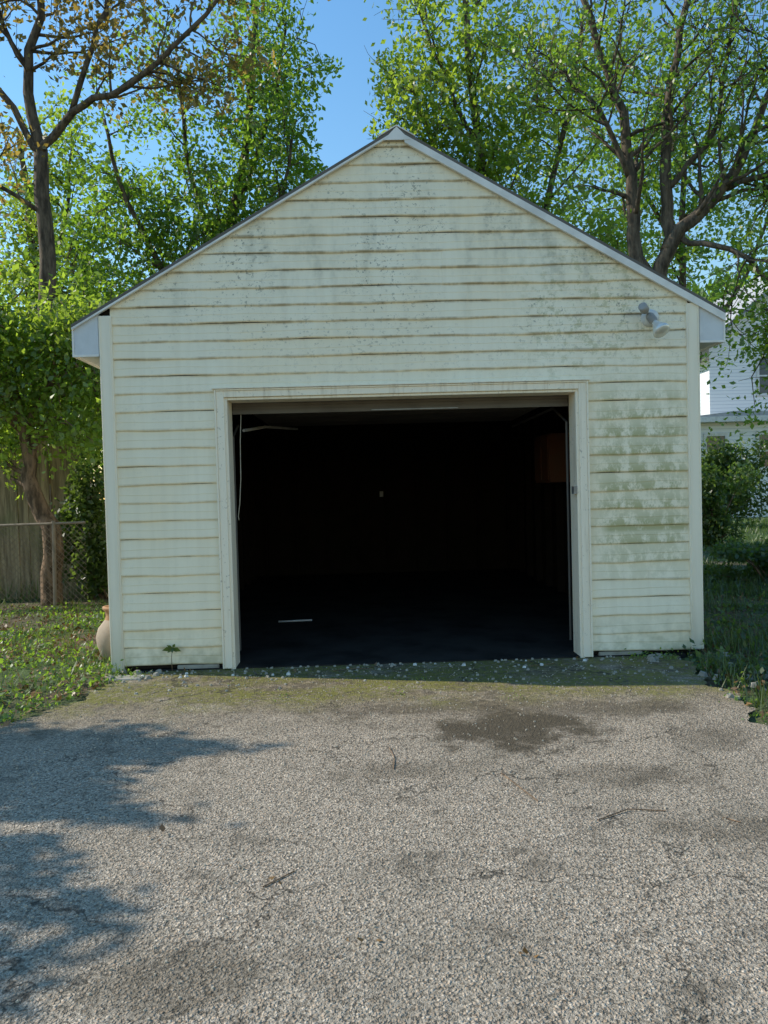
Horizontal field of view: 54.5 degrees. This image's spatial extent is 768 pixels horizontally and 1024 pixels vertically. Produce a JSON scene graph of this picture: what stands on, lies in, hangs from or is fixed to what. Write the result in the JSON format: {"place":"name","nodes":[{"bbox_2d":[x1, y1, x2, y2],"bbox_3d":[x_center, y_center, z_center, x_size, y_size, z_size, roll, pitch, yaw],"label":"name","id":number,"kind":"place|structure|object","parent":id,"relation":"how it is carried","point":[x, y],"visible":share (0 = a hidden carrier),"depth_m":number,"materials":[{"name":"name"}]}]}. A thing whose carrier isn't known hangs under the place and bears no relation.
{"place":"outdoors","nodes":[
{"label":"outdoors","id":0,"kind":"place"},
{"bbox_2d":[0,564,104,602],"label":"grass","id":1,"kind":"structure","parent":0,"point":[30,593],"depth_m":10.11,"materials":[{"name":"green plant"}]},
{"bbox_2d":[0,596,127,713],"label":"grass","id":2,"kind":"structure","parent":0,"point":[71,643],"depth_m":6.68,"materials":[{"name":"green plant"}]},
{"bbox_2d":[0,655,767,1023],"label":"asphalt driveway","id":3,"kind":"structure","parent":0,"point":[626,885],"depth_m":2.83,"materials":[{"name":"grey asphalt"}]},
{"bbox_2d":[108,675,145,683],"bbox_3d":[-1.942,1.267,5.630,0.250,0.044,0.130,-2,2,-1],"label":"concrete fragment","id":4,"kind":"object","parent":3,"relation":"on","point":[124,677],"visible":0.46,"depth_m":5.59,"materials":[{"name":"grey concrete"}]},
{"bbox_2d":[105,669,162,682],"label":"rubble stones","id":5,"kind":"object","parent":3,"relation":"on","point":[157,672],"visible":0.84,"depth_m":5.68,"materials":[{"name":"stone"}]},
{"bbox_2d":[162,644,179,669],"bbox_3d":[-1.645,1.129,5.789,0.148,0.215,0.046,-2,2,-1],"label":"seedling plant","id":6,"kind":"object","parent":3,"relation":"on","point":[169,648],"visible":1,"depth_m":5.79,"materials":[{"name":"green plant"}]},
{"bbox_2d":[141,659,586,677],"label":"litter scraps","id":7,"kind":"object","parent":3,"relation":"on","point":[414,664],"visible":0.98,"depth_m":5.64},
{"bbox_2d":[0,663,740,949],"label":"twigs","id":8,"kind":"object","parent":3,"relation":"on","point":[506,777],"visible":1,"depth_m":3.10,"materials":[{"name":"brown wood"}]},
{"bbox_2d":[224,671,524,701],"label":"moss tufts","id":9,"kind":"object","parent":3,"relation":"on","point":[389,687],"visible":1,"depth_m":4.97,"materials":[{"name":"green plant"}]},
{"bbox_2d":[0,647,767,724],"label":"edge weeds","id":10,"kind":"object","parent":3,"relation":"on","point":[715,682],"visible":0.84,"depth_m":5.18,"materials":[{"name":"green plant"}]},
{"bbox_2d":[148,657,638,957],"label":"fallen leaves","id":11,"kind":"object","parent":3,"relation":"on","point":[162,828],"visible":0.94,"depth_m":2.62,"materials":[{"name":"brown plant"}]},
{"bbox_2d":[646,652,767,699],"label":"rubble stones","id":12,"kind":"object","parent":3,"relation":"on","point":[650,658],"visible":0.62,"depth_m":5.24,"materials":[{"name":"stone"}]},
{"bbox_2d":[0,510,767,724],"bbox_3d":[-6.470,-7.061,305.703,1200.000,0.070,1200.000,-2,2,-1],"label":"ground","id":13,"kind":"structure","parent":0,"point":[38,711],"depth_m":6.34,"materials":[{"name":"green plant"}]},
{"bbox_2d":[0,441,82,598],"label":"wooden fence","id":14,"kind":"object","parent":13,"relation":"on","point":[11,507],"visible":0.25,"depth_m":10.31,"materials":[{"name":"brown wood"}]},
{"bbox_2d":[0,521,87,609],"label":"chain link fence","id":15,"kind":"object","parent":13,"relation":"on","point":[53,555],"visible":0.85,"depth_m":9.08,"materials":[{"name":"metal"}]},
{"bbox_2d":[0,371,94,540],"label":"ivy shrub","id":16,"kind":"object","parent":13,"relation":"on","point":[10,443],"visible":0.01,"depth_m":11.20,"materials":[{"name":"green plant"}]},
{"bbox_2d":[0,263,117,605],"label":"crooked shade tree","id":17,"kind":"object","parent":13,"relation":"on","point":[44,350],"visible":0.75,"depth_m":9.05,"materials":[{"name":"green plant"}]},
{"bbox_2d":[0,598,123,721],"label":"ground ivy","id":18,"kind":"object","parent":13,"relation":"on","point":[55,676],"visible":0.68,"depth_m":6.39,"materials":[{"name":"green plant"}]},
{"bbox_2d":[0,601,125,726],"bbox_3d":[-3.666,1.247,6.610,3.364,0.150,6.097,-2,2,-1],"label":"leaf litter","id":19,"kind":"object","parent":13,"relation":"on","point":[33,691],"visible":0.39,"depth_m":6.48,"materials":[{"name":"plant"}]},
{"bbox_2d":[50,437,108,598],"bbox_3d":[-4.019,0.113,10.116,0.971,2.281,0.973,-1,2,25],"label":"ivy shrub","id":20,"kind":"object","parent":13,"relation":"on","point":[84,500],"visible":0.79,"depth_m":9.90,"materials":[{"name":"green plant"}]},
{"bbox_2d":[0,73,169,551],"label":"locust tree","id":21,"kind":"object","parent":13,"relation":"on","point":[30,233],"visible":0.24,"depth_m":17.11,"materials":[{"name":"green plant"}]},
{"bbox_2d":[96,605,110,659],"bbox_3d":[-2.279,1.018,6.331,0.320,0.440,0.320,-2,2,-1],"label":"clay jar","id":22,"kind":"object","parent":13,"relation":"on","point":[103,638],"visible":0.37,"depth_m":6.21,"materials":[{"name":"ceramic"}]},
{"bbox_2d":[0,0,330,508],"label":"tall maple tree","id":23,"kind":"object","parent":13,"relation":"on","point":[38,143],"visible":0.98,"depth_m":12.34,"materials":[{"name":"brown plant"}]},
{"bbox_2d":[0,0,344,365],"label":"locust tree","id":24,"kind":"object","parent":13,"relation":"on","point":[278,101],"visible":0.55,"depth_m":15.07,"materials":[{"name":"green plant"}]},
{"bbox_2d":[0,264,753,494],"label":"distant trees","id":25,"kind":"object","parent":13,"relation":"on","point":[731,283],"depth_m":43.19,"materials":[{"name":"green plant"}]},
{"bbox_2d":[71,125,725,675],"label":"garage","id":26,"kind":"structure","parent":13,"relation":"on","point":[395,395],"depth_m":5.84,"materials":[{"name":"white wood"}]},
{"bbox_2d":[278,619,311,621],"bbox_3d":[-0.932,1.144,7.831,0.351,0.018,0.018,-2,2,-6],"label":"white dowel","id":27,"kind":"object","parent":26,"relation":"on","point":[295,620],"visible":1,"depth_m":7.82,"materials":[{"name":"paint"}]},
{"bbox_2d":[232,395,567,426],"bbox_3d":[0.111,-0.919,7.130,2.710,0.135,2.244,-2,2,-1],"label":"overhead door","id":28,"kind":"structure","parent":26,"relation":"in","point":[470,409],"depth_m":6.05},
{"bbox_2d":[638,302,669,337],"bbox_3d":[2.066,-1.472,5.733,0.222,0.276,0.227,-2,2,-1],"label":"wall flood light","id":29,"kind":"object","parent":26,"relation":"attached to","point":[649,317],"visible":1,"depth_m":5.71,"materials":[{"name":"white paint"}]},
{"bbox_2d":[363,0,702,296],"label":"maple tree","id":30,"kind":"object","parent":13,"relation":"on","point":[449,122],"visible":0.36,"depth_m":14.18,"materials":[{"name":"green plant"}]},
{"bbox_2d":[472,0,767,452],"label":"forked shade tree","id":31,"kind":"object","parent":13,"relation":"on","point":[733,178],"visible":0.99,"depth_m":10.66,"materials":[{"name":"green plant"}]},
{"bbox_2d":[533,13,767,374],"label":"maple tree","id":32,"kind":"object","parent":13,"relation":"on","point":[683,251],"visible":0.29,"depth_m":18.59,"materials":[{"name":"green plant"}]},
{"bbox_2d":[682,559,767,683],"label":"ground ivy","id":33,"kind":"object","parent":13,"relation":"on","point":[727,648],"visible":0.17,"depth_m":6.63,"materials":[{"name":"green plant"}]},
{"bbox_2d":[701,456,762,547],"bbox_3d":[6.915,-0.180,15.597,1.797,1.988,1.305,-2,2,-1],"label":"garden bush","id":34,"kind":"object","parent":13,"relation":"on","point":[715,521],"visible":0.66,"depth_m":15.30,"materials":[{"name":"green plant"}]},
{"bbox_2d":[700,296,767,517],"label":"walls","id":35,"kind":"structure","parent":13,"relation":"on","point":[717,400],"depth_m":30.02,"materials":[{"name":"white wood"}]},
{"bbox_2d":[700,277,767,416],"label":"roof","id":36,"kind":"structure","parent":35,"relation":"on","point":[729,323],"depth_m":29.70,"materials":[{"name":"grey"}]},
{"bbox_2d":[701,356,767,469],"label":"window frames","id":37,"kind":"structure","parent":35,"relation":"attached to","point":[730,418],"depth_m":27.64,"materials":[{"name":"white wood"}]},
{"bbox_2d":[707,358,767,466],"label":"window panes","id":38,"kind":"object","parent":37,"relation":"in","point":[762,382],"visible":0.27,"depth_m":30.01,"materials":[{"name":"grey glass"}]},
{"bbox_2d":[701,428,767,526],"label":"garden bush","id":39,"kind":"object","parent":13,"relation":"on","point":[740,503],"visible":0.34,"depth_m":21.78,"materials":[{"name":"green plant"}]},
{"bbox_2d":[703,536,767,582],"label":"garden bush","id":40,"kind":"object","parent":13,"relation":"on","point":[741,552],"visible":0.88,"depth_m":9.72,"materials":[{"name":"green plant"}]},
{"bbox_2d":[0,0,767,499],"label":"sky","id":41,"kind":"structure","parent":0,"point":[339,31],"materials":[{"name":"blue"}]},
{"bbox_2d":[122,653,739,694],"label":"gravel","id":42,"kind":"structure","parent":0,"point":[364,664],"depth_m":5.66,"materials":[{"name":"grey gravel"}]},
{"bbox_2d":[688,574,767,717],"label":"grass","id":43,"kind":"structure","parent":0,"point":[735,648],"depth_m":5.99,"materials":[{"name":"green plant"}]},
{"bbox_2d":[703,543,767,593],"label":"grass","id":44,"kind":"structure","parent":0,"point":[723,559],"depth_m":9.78,"materials":[{"name":"green plant"}]},
{"bbox_2d":[704,516,767,549],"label":"grass","id":45,"kind":"structure","parent":0,"point":[759,531],"depth_m":19.98,"materials":[{"name":"green plant"}]}
]}

